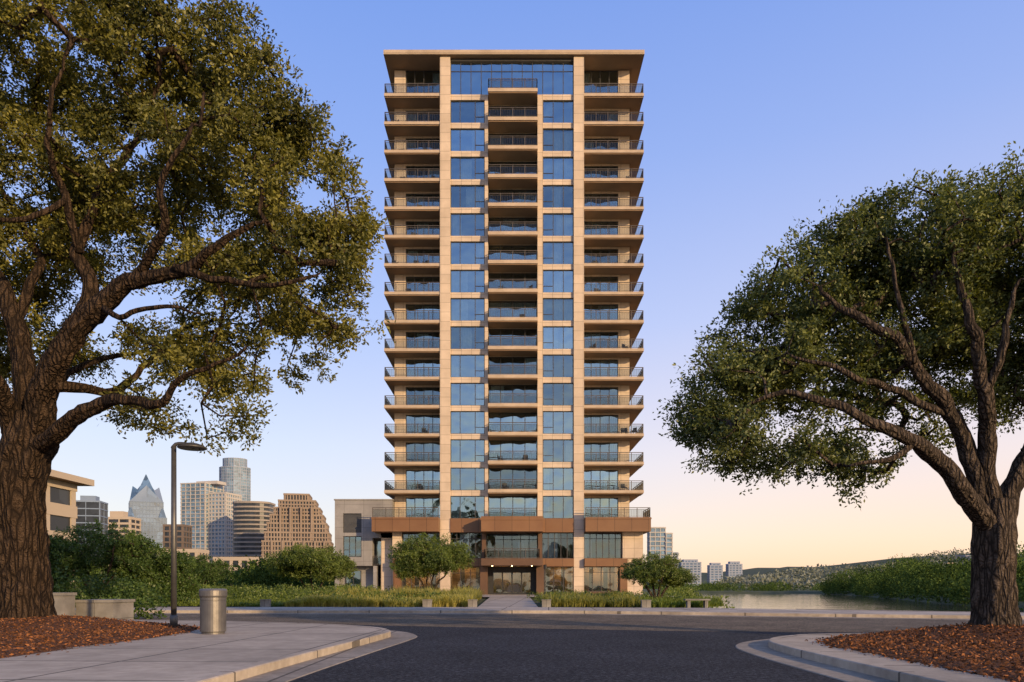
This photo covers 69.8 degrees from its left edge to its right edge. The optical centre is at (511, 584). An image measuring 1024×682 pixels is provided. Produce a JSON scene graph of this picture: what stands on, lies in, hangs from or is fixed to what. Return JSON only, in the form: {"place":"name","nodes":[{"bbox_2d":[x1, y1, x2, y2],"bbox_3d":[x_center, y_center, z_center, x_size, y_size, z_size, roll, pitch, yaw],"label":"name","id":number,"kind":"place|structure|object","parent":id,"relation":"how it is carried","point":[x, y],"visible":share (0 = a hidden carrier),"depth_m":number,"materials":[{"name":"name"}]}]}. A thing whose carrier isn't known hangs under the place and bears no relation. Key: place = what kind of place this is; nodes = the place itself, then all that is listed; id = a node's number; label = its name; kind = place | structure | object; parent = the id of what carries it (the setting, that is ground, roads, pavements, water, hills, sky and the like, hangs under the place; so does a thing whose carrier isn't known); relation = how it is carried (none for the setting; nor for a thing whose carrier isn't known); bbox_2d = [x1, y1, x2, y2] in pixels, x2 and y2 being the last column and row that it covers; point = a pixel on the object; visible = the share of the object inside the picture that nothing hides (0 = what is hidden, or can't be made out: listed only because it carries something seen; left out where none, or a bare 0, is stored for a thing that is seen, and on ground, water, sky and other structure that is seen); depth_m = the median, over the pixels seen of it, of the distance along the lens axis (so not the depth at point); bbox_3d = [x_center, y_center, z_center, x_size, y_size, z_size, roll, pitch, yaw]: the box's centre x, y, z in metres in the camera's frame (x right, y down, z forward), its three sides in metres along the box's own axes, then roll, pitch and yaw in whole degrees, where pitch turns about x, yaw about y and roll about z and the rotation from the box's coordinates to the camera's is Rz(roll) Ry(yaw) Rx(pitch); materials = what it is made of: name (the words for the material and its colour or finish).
{"place":"outdoors","nodes":[
{"label":"outdoors","id":0,"kind":"place"},
{"bbox_2d":[53,592,76,615],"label":"planter wall","id":1,"kind":"structure","parent":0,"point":[64,603],"depth_m":22.99,"materials":[{"name":"concrete"}]},
{"bbox_2d":[46,469,93,581],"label":"office building","id":2,"kind":"structure","parent":0,"point":[61,491],"depth_m":115.09,"materials":[{"name":"beige concrete"}]},
{"bbox_2d":[76,496,107,566],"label":"office building","id":3,"kind":"structure","parent":0,"point":[95,508],"depth_m":414.50,"materials":[{"name":"grey glass"}]},
{"bbox_2d":[75,599,134,619],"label":"planter wall","id":4,"kind":"structure","parent":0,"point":[115,608],"depth_m":23.70,"materials":[{"name":"concrete"}]},
{"bbox_2d":[108,511,140,537],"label":"office building","id":5,"kind":"structure","parent":0,"point":[121,517],"depth_m":555.82,"materials":[{"name":"beige concrete"}]},
{"bbox_2d":[128,475,166,548],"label":"office building","id":6,"kind":"structure","parent":0,"point":[146,504],"depth_m":708.32,"materials":[{"name":"blue glass"}]},
{"bbox_2d":[163,524,191,548],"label":"office building","id":7,"kind":"structure","parent":0,"point":[184,534],"depth_m":513.14,"materials":[{"name":"brown concrete"}]},
{"bbox_2d":[155,549,208,560],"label":"office building","id":8,"kind":"structure","parent":0,"point":[195,552],"depth_m":324.29,"materials":[{"name":"beige concrete"}]},
{"bbox_2d":[0,620,381,681],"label":"sidewalk","id":9,"kind":"structure","parent":0,"point":[179,657],"depth_m":11.29,"materials":[{"name":"concrete"}]},
{"bbox_2d":[0,614,199,657],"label":"mulch bed","id":10,"kind":"object","parent":9,"relation":"on","point":[39,635],"visible":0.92,"depth_m":15.59,"materials":[{"name":"wood"}]},
{"bbox_2d":[0,0,399,618],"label":"oak tree","id":11,"kind":"object","parent":10,"relation":"on","point":[86,202],"visible":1,"depth_m":17.94,"materials":[{"name":"green plant"}]},
{"bbox_2d":[170,442,206,626],"bbox_3d":[-7.753,-1.173,17.500,0.915,4.486,0.670,0,0,0],"label":"street lamp","id":12,"kind":"object","parent":9,"relation":"on","point":[189,446],"visible":0.88,"depth_m":17.45,"materials":[{"name":"metal"}]},
{"bbox_2d":[199,589,226,633],"bbox_3d":[-6.560,0.580,16.100,0.580,1.000,0.580,0,0,0],"label":"trash can","id":13,"kind":"object","parent":9,"relation":"on","point":[212,611],"visible":0.99,"depth_m":15.87,"materials":[{"name":"metal"}]},
{"bbox_2d":[180,481,241,562],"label":"office building","id":14,"kind":"structure","parent":0,"point":[206,510],"depth_m":687.86,"materials":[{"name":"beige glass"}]},
{"bbox_2d":[219,458,250,500],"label":"office building","id":15,"kind":"structure","parent":0,"point":[235,474],"depth_m":917.85,"materials":[{"name":"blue glass"}]},
{"bbox_2d":[213,557,277,582],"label":"office building","id":16,"kind":"structure","parent":0,"point":[231,561],"depth_m":254.38,"materials":[{"name":"beige concrete"}]},
{"bbox_2d":[232,501,275,556],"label":"office building","id":17,"kind":"structure","parent":0,"point":[250,520],"depth_m":638.71,"materials":[{"name":"grey glass"}]},
{"bbox_2d":[261,493,333,556],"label":"office building","id":18,"kind":"structure","parent":0,"point":[298,518],"depth_m":545.47,"materials":[{"name":"concrete"}]},
{"bbox_2d":[478,597,537,606],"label":"path","id":19,"kind":"structure","parent":0,"point":[508,602],"depth_m":46.10,"materials":[{"name":"concrete"}]},
{"bbox_2d":[371,50,651,594],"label":"apartment tower","id":20,"kind":"structure","parent":0,"point":[549,210],"depth_m":83.88,"materials":[{"name":"stone"}]},
{"bbox_2d":[406,498,439,517],"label":"window","id":21,"kind":"structure","parent":20,"relation":"in","point":[433,502],"depth_m":85.66,"materials":[{"name":"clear glass"}]},
{"bbox_2d":[406,470,439,488],"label":"window","id":22,"kind":"structure","parent":20,"relation":"in","point":[433,474],"depth_m":85.66,"materials":[{"name":"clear glass"}]},
{"bbox_2d":[406,443,439,461],"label":"window","id":23,"kind":"structure","parent":20,"relation":"in","point":[433,457],"depth_m":85.66,"materials":[{"name":"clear glass"}]},
{"bbox_2d":[406,415,439,431],"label":"window","id":24,"kind":"structure","parent":20,"relation":"in","point":[435,418],"depth_m":85.66,"materials":[{"name":"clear glass"}]},
{"bbox_2d":[406,360,439,376],"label":"window","id":25,"kind":"structure","parent":20,"relation":"in","point":[422,372],"depth_m":85.35,"materials":[{"name":"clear glass"}]},
{"bbox_2d":[406,332,439,346],"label":"window","id":26,"kind":"structure","parent":20,"relation":"in","point":[421,343],"depth_m":85.66,"materials":[{"name":"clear glass"}]},
{"bbox_2d":[406,304,439,318],"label":"window","id":27,"kind":"structure","parent":20,"relation":"in","point":[408,306],"depth_m":85.35,"materials":[{"name":"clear glass"}]},
{"bbox_2d":[406,249,439,261],"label":"window","id":28,"kind":"structure","parent":20,"relation":"in","point":[410,258],"depth_m":85.66,"materials":[{"name":"clear glass"}]},
{"bbox_2d":[406,222,439,233],"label":"window","id":29,"kind":"structure","parent":20,"relation":"in","point":[420,230],"depth_m":85.66,"materials":[{"name":"clear glass"}]},
{"bbox_2d":[406,194,439,205],"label":"window","id":30,"kind":"structure","parent":20,"relation":"in","point":[410,201],"depth_m":85.66,"materials":[{"name":"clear glass"}]},
{"bbox_2d":[406,166,439,176],"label":"window","id":31,"kind":"structure","parent":20,"relation":"in","point":[434,173],"depth_m":85.41,"materials":[{"name":"clear glass"}]},
{"bbox_2d":[406,139,439,149],"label":"window","id":32,"kind":"structure","parent":20,"relation":"in","point":[410,146],"depth_m":85.33,"materials":[{"name":"clear glass"}]},
{"bbox_2d":[406,111,439,120],"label":"window","id":33,"kind":"structure","parent":20,"relation":"in","point":[411,117],"depth_m":85.31,"materials":[{"name":"clear glass"}]},
{"bbox_2d":[406,71,439,91],"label":"window","id":34,"kind":"structure","parent":20,"relation":"in","point":[435,77],"depth_m":85.33,"materials":[{"name":"clear glass"}]},
{"bbox_2d":[450,533,481,557],"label":"window","id":35,"kind":"structure","parent":20,"relation":"in","point":[465,538],"depth_m":83.41,"materials":[{"name":"clear glass"}]},
{"bbox_2d":[451,496,484,517],"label":"window","id":36,"kind":"structure","parent":20,"relation":"in","point":[459,504],"depth_m":83.86,"materials":[{"name":"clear glass"}]},
{"bbox_2d":[451,468,484,489],"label":"window","id":37,"kind":"structure","parent":20,"relation":"in","point":[479,472],"depth_m":83.86,"materials":[{"name":"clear glass"}]},
{"bbox_2d":[451,411,484,433],"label":"window","id":38,"kind":"structure","parent":20,"relation":"in","point":[479,417],"depth_m":83.86,"materials":[{"name":"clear glass"}]},
{"bbox_2d":[451,383,484,404],"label":"window","id":39,"kind":"structure","parent":20,"relation":"in","point":[479,387],"depth_m":83.86,"materials":[{"name":"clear glass"}]},
{"bbox_2d":[451,355,484,376],"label":"window","id":40,"kind":"structure","parent":20,"relation":"in","point":[454,358],"depth_m":83.86,"materials":[{"name":"blue glass"}]},
{"bbox_2d":[451,327,484,348],"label":"window","id":41,"kind":"structure","parent":20,"relation":"in","point":[465,332],"depth_m":83.86,"materials":[{"name":"blue glass"}]},
{"bbox_2d":[451,298,484,320],"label":"window","id":42,"kind":"structure","parent":20,"relation":"in","point":[459,306],"depth_m":83.86,"materials":[{"name":"blue glass"}]},
{"bbox_2d":[451,270,484,291],"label":"window","id":43,"kind":"structure","parent":20,"relation":"in","point":[459,280],"depth_m":83.86,"materials":[{"name":"blue glass"}]},
{"bbox_2d":[451,242,484,263],"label":"window","id":44,"kind":"structure","parent":20,"relation":"in","point":[479,248],"depth_m":83.86,"materials":[{"name":"blue glass"}]},
{"bbox_2d":[451,214,484,235],"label":"window","id":45,"kind":"structure","parent":20,"relation":"in","point":[456,220],"depth_m":83.86,"materials":[{"name":"blue glass"}]},
{"bbox_2d":[451,185,484,207],"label":"window","id":46,"kind":"structure","parent":20,"relation":"in","point":[475,197],"depth_m":83.88,"materials":[{"name":"blue glass"}]},
{"bbox_2d":[451,157,484,178],"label":"window","id":47,"kind":"structure","parent":20,"relation":"in","point":[465,165],"depth_m":83.86,"materials":[{"name":"blue glass"}]},
{"bbox_2d":[451,129,484,150],"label":"window","id":48,"kind":"structure","parent":20,"relation":"in","point":[478,138],"depth_m":83.86,"materials":[{"name":"blue glass"}]},
{"bbox_2d":[451,101,484,122],"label":"window","id":49,"kind":"structure","parent":20,"relation":"in","point":[479,108],"depth_m":83.86,"materials":[{"name":"blue glass"}]},
{"bbox_2d":[451,62,572,95],"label":"window","id":50,"kind":"structure","parent":20,"relation":"in","point":[460,63],"depth_m":83.49,"materials":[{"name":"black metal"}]},
{"bbox_2d":[486,534,537,556],"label":"window","id":51,"kind":"structure","parent":20,"relation":"in","point":[524,540],"depth_m":84.56,"materials":[{"name":"grey glass"}]},
{"bbox_2d":[488,567,535,593],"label":"entrance door","id":52,"kind":"structure","parent":20,"relation":"in","point":[491,570],"depth_m":83.98,"materials":[{"name":"metal"}]},
{"bbox_2d":[488,496,536,515],"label":"window","id":53,"kind":"structure","parent":20,"relation":"in","point":[530,501],"depth_m":84.95,"materials":[{"name":"blue glass"}]},
{"bbox_2d":[488,385,536,401],"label":"window","id":54,"kind":"structure","parent":20,"relation":"in","point":[494,388],"depth_m":84.96,"materials":[{"name":"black glass"}]},
{"bbox_2d":[488,357,536,373],"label":"window","id":55,"kind":"structure","parent":20,"relation":"in","point":[528,360],"depth_m":84.95,"materials":[{"name":"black glass"}]},
{"bbox_2d":[488,301,536,315],"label":"window","id":56,"kind":"structure","parent":20,"relation":"in","point":[490,305],"depth_m":84.97,"materials":[{"name":"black glass"}]},
{"bbox_2d":[488,245,536,258],"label":"window","id":57,"kind":"structure","parent":20,"relation":"in","point":[500,246],"depth_m":84.60,"materials":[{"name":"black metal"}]},
{"bbox_2d":[488,218,536,229],"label":"window","id":58,"kind":"structure","parent":20,"relation":"in","point":[515,226],"depth_m":84.95,"materials":[{"name":"black glass"}]},
{"bbox_2d":[488,190,536,202],"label":"window","id":59,"kind":"structure","parent":20,"relation":"in","point":[524,198],"depth_m":84.95,"materials":[{"name":"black glass"}]},
{"bbox_2d":[488,162,536,172],"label":"balcony railing","id":60,"kind":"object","parent":20,"relation":"in","point":[491,169],"depth_m":84.64,"materials":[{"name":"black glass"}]},
{"bbox_2d":[488,134,536,143],"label":"window","id":61,"kind":"structure","parent":20,"relation":"in","point":[494,140],"depth_m":84.95,"materials":[{"name":"black glass"}]},
{"bbox_2d":[543,496,572,517],"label":"window","id":62,"kind":"structure","parent":20,"relation":"in","point":[545,498],"depth_m":83.86,"materials":[{"name":"blue glass"}]},
{"bbox_2d":[543,468,572,489],"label":"window","id":63,"kind":"structure","parent":20,"relation":"in","point":[546,483],"depth_m":83.86,"materials":[{"name":"blue glass"}]},
{"bbox_2d":[543,440,572,461],"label":"window","id":64,"kind":"structure","parent":20,"relation":"in","point":[569,444],"depth_m":83.86,"materials":[{"name":"blue glass"}]},
{"bbox_2d":[543,411,572,433],"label":"window","id":65,"kind":"structure","parent":20,"relation":"in","point":[547,427],"depth_m":83.86,"materials":[{"name":"blue glass"}]},
{"bbox_2d":[543,355,572,376],"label":"window","id":66,"kind":"structure","parent":20,"relation":"in","point":[547,358],"depth_m":83.86,"materials":[{"name":"blue glass"}]},
{"bbox_2d":[543,327,572,348],"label":"window","id":67,"kind":"structure","parent":20,"relation":"in","point":[553,337],"depth_m":83.55,"materials":[{"name":"blue glass"}]},
{"bbox_2d":[543,298,572,320],"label":"window","id":68,"kind":"structure","parent":20,"relation":"in","point":[554,309],"depth_m":83.86,"materials":[{"name":"blue glass"}]},
{"bbox_2d":[543,270,572,291],"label":"window","id":69,"kind":"structure","parent":20,"relation":"in","point":[556,286],"depth_m":83.88,"materials":[{"name":"blue glass"}]},
{"bbox_2d":[543,242,572,263],"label":"window","id":70,"kind":"structure","parent":20,"relation":"in","point":[556,258],"depth_m":83.88,"materials":[{"name":"blue glass"}]},
{"bbox_2d":[543,214,572,235],"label":"window","id":71,"kind":"structure","parent":20,"relation":"in","point":[564,224],"depth_m":83.86,"materials":[{"name":"blue glass"}]},
{"bbox_2d":[543,185,572,207],"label":"window","id":72,"kind":"structure","parent":20,"relation":"in","point":[556,201],"depth_m":83.86,"materials":[{"name":"blue glass"}]},
{"bbox_2d":[543,157,572,178],"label":"window","id":73,"kind":"structure","parent":20,"relation":"in","point":[552,169],"depth_m":83.86,"materials":[{"name":"blue glass"}]},
{"bbox_2d":[543,129,572,150],"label":"window","id":74,"kind":"structure","parent":20,"relation":"in","point":[552,141],"depth_m":83.86,"materials":[{"name":"blue glass"}]},
{"bbox_2d":[543,101,572,122],"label":"window","id":75,"kind":"structure","parent":20,"relation":"in","point":[547,117],"depth_m":83.86,"materials":[{"name":"blue glass"}]},
{"bbox_2d":[542,533,573,557],"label":"window","id":76,"kind":"structure","parent":20,"relation":"in","point":[549,541],"depth_m":83.76,"materials":[{"name":"grey glass"}]},
{"bbox_2d":[584,498,617,515],"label":"window","id":77,"kind":"structure","parent":20,"relation":"in","point":[602,502],"depth_m":85.66,"materials":[{"name":"blue glass"}]},
{"bbox_2d":[584,470,617,488],"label":"window","id":78,"kind":"structure","parent":20,"relation":"in","point":[588,474],"depth_m":85.35,"materials":[{"name":"blue glass"}]},
{"bbox_2d":[584,415,617,431],"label":"window","id":79,"kind":"structure","parent":20,"relation":"in","point":[588,419],"depth_m":85.66,"materials":[{"name":"blue glass"}]},
{"bbox_2d":[584,360,617,376],"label":"window","id":80,"kind":"structure","parent":20,"relation":"in","point":[612,372],"depth_m":85.66,"materials":[{"name":"blue glass"}]},
{"bbox_2d":[584,332,617,346],"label":"window","id":81,"kind":"structure","parent":20,"relation":"in","point":[588,343],"depth_m":85.66,"materials":[{"name":"blue glass"}]},
{"bbox_2d":[584,304,617,318],"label":"window","id":82,"kind":"structure","parent":20,"relation":"in","point":[600,306],"depth_m":85.66,"materials":[{"name":"blue glass"}]},
{"bbox_2d":[584,222,617,233],"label":"window","id":83,"kind":"structure","parent":20,"relation":"in","point":[587,230],"depth_m":85.66,"materials":[{"name":"blue glass"}]},
{"bbox_2d":[584,194,617,205],"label":"window","id":84,"kind":"structure","parent":20,"relation":"in","point":[587,200],"depth_m":85.31,"materials":[{"name":"black glass"}]},
{"bbox_2d":[584,139,617,149],"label":"window","id":85,"kind":"structure","parent":20,"relation":"in","point":[588,146],"depth_m":85.33,"materials":[{"name":"black glass"}]},
{"bbox_2d":[584,111,617,120],"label":"window","id":86,"kind":"structure","parent":20,"relation":"in","point":[612,117],"depth_m":85.31,"materials":[{"name":"black glass"}]},
{"bbox_2d":[584,71,617,91],"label":"window","id":87,"kind":"structure","parent":20,"relation":"in","point":[586,76],"depth_m":85.33,"materials":[{"name":"black glass"}]},
{"bbox_2d":[584,567,618,591],"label":"window","id":88,"kind":"structure","parent":20,"relation":"in","point":[592,572],"depth_m":83.70,"materials":[{"name":"glass"}]},
{"bbox_2d":[584,533,621,557],"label":"window","id":89,"kind":"structure","parent":20,"relation":"in","point":[588,538],"depth_m":83.96,"materials":[{"name":"grey glass"}]},
{"bbox_2d":[591,443,617,461],"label":"window","id":90,"kind":"structure","parent":20,"relation":"in","point":[613,457],"depth_m":85.66,"materials":[{"name":"glass"}]},
{"bbox_2d":[0,0,1023,572],"label":"sky","id":91,"kind":"structure","parent":0,"point":[759,116],"materials":[{"name":"blue"}]},
{"bbox_2d":[75,614,1023,631],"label":"cross street","id":92,"kind":"structure","parent":0,"point":[672,623],"depth_m":24.03,"materials":[{"name":"asphalt"}]},
{"bbox_2d":[75,607,1023,615],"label":"sidewalk","id":93,"kind":"structure","parent":0,"point":[616,609],"depth_m":32.03,"materials":[{"name":"concrete"}]},
{"bbox_2d":[482,594,676,596],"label":"plaza","id":94,"kind":"structure","parent":0,"point":[506,595],"depth_m":75.43,"materials":[{"name":"concrete"}]},
{"bbox_2d":[334,499,394,588],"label":"podium building","id":95,"kind":"structure","parent":94,"relation":"on","point":[357,540],"depth_m":84.00,"materials":[{"name":"grey stone"}]},
{"bbox_2d":[289,625,875,681],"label":"road","id":96,"kind":"structure","parent":0,"point":[455,654],"depth_m":11.81,"materials":[{"name":"asphalt"}]},
{"bbox_2d":[118,619,390,681],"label":"kerb","id":97,"kind":"structure","parent":96,"relation":"on","point":[246,671],"depth_m":10.92,"materials":[{"name":"concrete"}]},
{"bbox_2d":[236,630,416,681],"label":"gutter","id":98,"kind":"object","parent":96,"relation":"on","point":[293,672],"visible":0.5,"depth_m":11.41,"materials":[{"name":"concrete"}]},
{"bbox_2d":[75,610,1023,618],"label":"kerb","id":99,"kind":"structure","parent":96,"relation":"on","point":[619,612],"depth_m":30.23,"materials":[{"name":"concrete"}]},
{"bbox_2d":[75,613,1023,619],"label":"gutter","id":100,"kind":"object","parent":96,"relation":"on","point":[564,613],"visible":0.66,"depth_m":30.57,"materials":[{"name":"concrete"}]},
{"bbox_2d":[735,639,896,681],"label":"gutter","id":101,"kind":"object","parent":96,"relation":"on","point":[760,648],"visible":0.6,"depth_m":10.98,"materials":[{"name":"concrete"}]},
{"bbox_2d":[768,633,960,681],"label":"kerb","id":102,"kind":"structure","parent":96,"relation":"on","point":[878,670],"depth_m":10.23,"materials":[{"name":"concrete"}]},
{"bbox_2d":[154,554,1023,611],"bbox_3d":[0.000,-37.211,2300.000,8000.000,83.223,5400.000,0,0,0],"label":"ground","id":103,"kind":"structure","parent":0,"point":[752,571],"depth_m":244.95,"materials":[{"name":"plant"}]},
{"bbox_2d":[47,528,76,587],"bbox_3d":[-24.363,-1.103,36.071,5.006,4.619,5.464,0,0,0],"label":"garden tree","id":104,"kind":"object","parent":103,"relation":"on","point":[51,559],"visible":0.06,"depth_m":36.39,"materials":[{"name":"green plant"}]},
{"bbox_2d":[49,517,161,598],"bbox_3d":[-21.632,-1.162,38.098,5.366,4.738,6.255,0,0,41],"label":"garden tree","id":105,"kind":"object","parent":103,"relation":"on","point":[130,554],"visible":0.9,"depth_m":37.43,"materials":[{"name":"green plant"}]},
{"bbox_2d":[51,562,201,618],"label":"dark shrubs","id":106,"kind":"object","parent":103,"relation":"on","point":[152,595],"visible":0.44,"depth_m":35.27,"materials":[{"name":"green plant"}]},
{"bbox_2d":[135,545,205,601],"bbox_3d":[-19.260,-0.531,40.827,3.550,3.479,4.043,0,0,-40],"label":"shrub","id":107,"kind":"object","parent":103,"relation":"on","point":[164,565],"visible":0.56,"depth_m":40.09,"materials":[{"name":"green plant"}]},
{"bbox_2d":[75,598,289,606],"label":"ornamental grass","id":108,"kind":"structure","parent":103,"relation":"on","point":[244,602],"depth_m":38.90,"materials":[{"name":"green plant"}]},
{"bbox_2d":[72,553,334,589],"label":"park wood","id":109,"kind":"object","parent":103,"relation":"on","point":[256,572],"visible":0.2,"depth_m":114.78,"materials":[{"name":"green plant"}]},
{"bbox_2d":[185,554,233,584],"bbox_3d":[-26.361,-0.712,61.975,5.290,3.838,4.658,0,0,-43],"label":"shrub","id":110,"kind":"object","parent":103,"relation":"on","point":[213,572],"visible":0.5,"depth_m":61.68,"materials":[{"name":"green plant"}]},
{"bbox_2d":[64,580,475,606],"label":"garden shrubs","id":111,"kind":"object","parent":103,"relation":"on","point":[283,592],"visible":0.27,"depth_m":45.20,"materials":[{"name":"green plant"}]},
{"bbox_2d":[261,543,357,593],"bbox_3d":[-15.840,-1.108,57.870,7.537,4.630,7.747,0,0,0],"label":"garden tree","id":112,"kind":"object","parent":103,"relation":"on","point":[323,564],"visible":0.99,"depth_m":56.37,"materials":[{"name":"green plant"}]},
{"bbox_2d":[281,592,476,606],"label":"ornamental grass","id":113,"kind":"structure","parent":103,"relation":"on","point":[446,600],"depth_m":36.99,"materials":[{"name":"plant"}]},
{"bbox_2d":[321,583,484,600],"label":"ornamental grass","id":114,"kind":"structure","parent":103,"relation":"on","point":[477,592],"depth_m":47.30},
{"bbox_2d":[386,532,476,589],"bbox_3d":[-6.573,-1.590,60.073,7.410,5.592,7.554,0,0,0],"label":"garden tree","id":115,"kind":"object","parent":103,"relation":"on","point":[422,558],"visible":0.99,"depth_m":58.27,"materials":[{"name":"green plant"}]},
{"bbox_2d":[539,590,641,606],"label":"ornamental grass","id":116,"kind":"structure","parent":103,"relation":"on","point":[593,600],"depth_m":37.19,"materials":[{"name":"plant"}]},
{"bbox_2d":[526,588,701,607],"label":"garden shrubs","id":117,"kind":"object","parent":103,"relation":"on","point":[642,595],"visible":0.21,"depth_m":45.99,"materials":[{"name":"green plant"}]},
{"bbox_2d":[617,551,699,598],"bbox_3d":[8.432,-0.385,42.169,4.639,3.188,4.261,0,0,0],"label":"garden tree","id":118,"kind":"object","parent":103,"relation":"on","point":[664,572],"visible":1,"depth_m":41.39,"materials":[{"name":"green plant"}]},
{"bbox_2d":[647,527,672,579],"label":"office building","id":119,"kind":"structure","parent":103,"relation":"on","point":[660,539],"depth_m":614.10,"materials":[{"name":"white glass"}]},
{"bbox_2d":[626,594,726,607],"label":"ornamental grass","id":120,"kind":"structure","parent":103,"relation":"on","point":[666,602],"depth_m":36.47,"materials":[{"name":"green plant"}]},
{"bbox_2d":[678,559,700,585],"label":"office building","id":121,"kind":"structure","parent":103,"relation":"on","point":[694,565],"depth_m":1188.53,"materials":[{"name":"white concrete"}]},
{"bbox_2d":[660,585,734,607],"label":"bank shrubs","id":122,"kind":"object","parent":103,"relation":"on","point":[678,590],"visible":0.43,"depth_m":85.03,"materials":[{"name":"green plant"}]},
{"bbox_2d":[707,563,722,582],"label":"office building","id":123,"kind":"structure","parent":103,"relation":"on","point":[714,571],"depth_m":1192.74,"materials":[{"name":"white concrete"}]},
{"bbox_2d":[726,561,742,579],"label":"office building","id":124,"kind":"structure","parent":103,"relation":"on","point":[733,568],"depth_m":1191.96,"materials":[{"name":"white concrete"}]},
{"bbox_2d":[643,541,1023,611],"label":"riverside wood","id":125,"kind":"object","parent":103,"relation":"on","point":[925,579],"visible":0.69,"depth_m":157.83,"materials":[{"name":"green plant"}]},
{"bbox_2d":[716,547,1021,588],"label":"hill wood","id":126,"kind":"object","parent":103,"relation":"on","point":[813,579],"visible":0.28,"depth_m":556.01,"materials":[{"name":"green plant"}]},
{"bbox_2d":[797,609,1023,612],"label":"retaining wall","id":127,"kind":"structure","parent":103,"relation":"on","point":[889,610],"depth_m":30.39,"materials":[{"name":"concrete"}]},
{"bbox_2d":[701,594,970,611],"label":"water","id":128,"kind":"structure","parent":0,"point":[799,601],"depth_m":114.96,"materials":[{"name":"grey liquid"}]},
{"bbox_2d":[779,633,1009,681],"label":"sidewalk","id":129,"kind":"structure","parent":0,"point":[803,642],"depth_m":10.39,"materials":[{"name":"concrete"}]},
{"bbox_2d":[806,621,1023,681],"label":"mulch bed","id":130,"kind":"object","parent":129,"relation":"on","point":[996,651],"visible":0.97,"depth_m":12.00,"materials":[{"name":"wood"}]},
{"bbox_2d":[645,144,1023,626],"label":"oak tree","id":131,"kind":"object","parent":130,"relation":"on","point":[963,253],"visible":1,"depth_m":14.15,"materials":[{"name":"green plant"}]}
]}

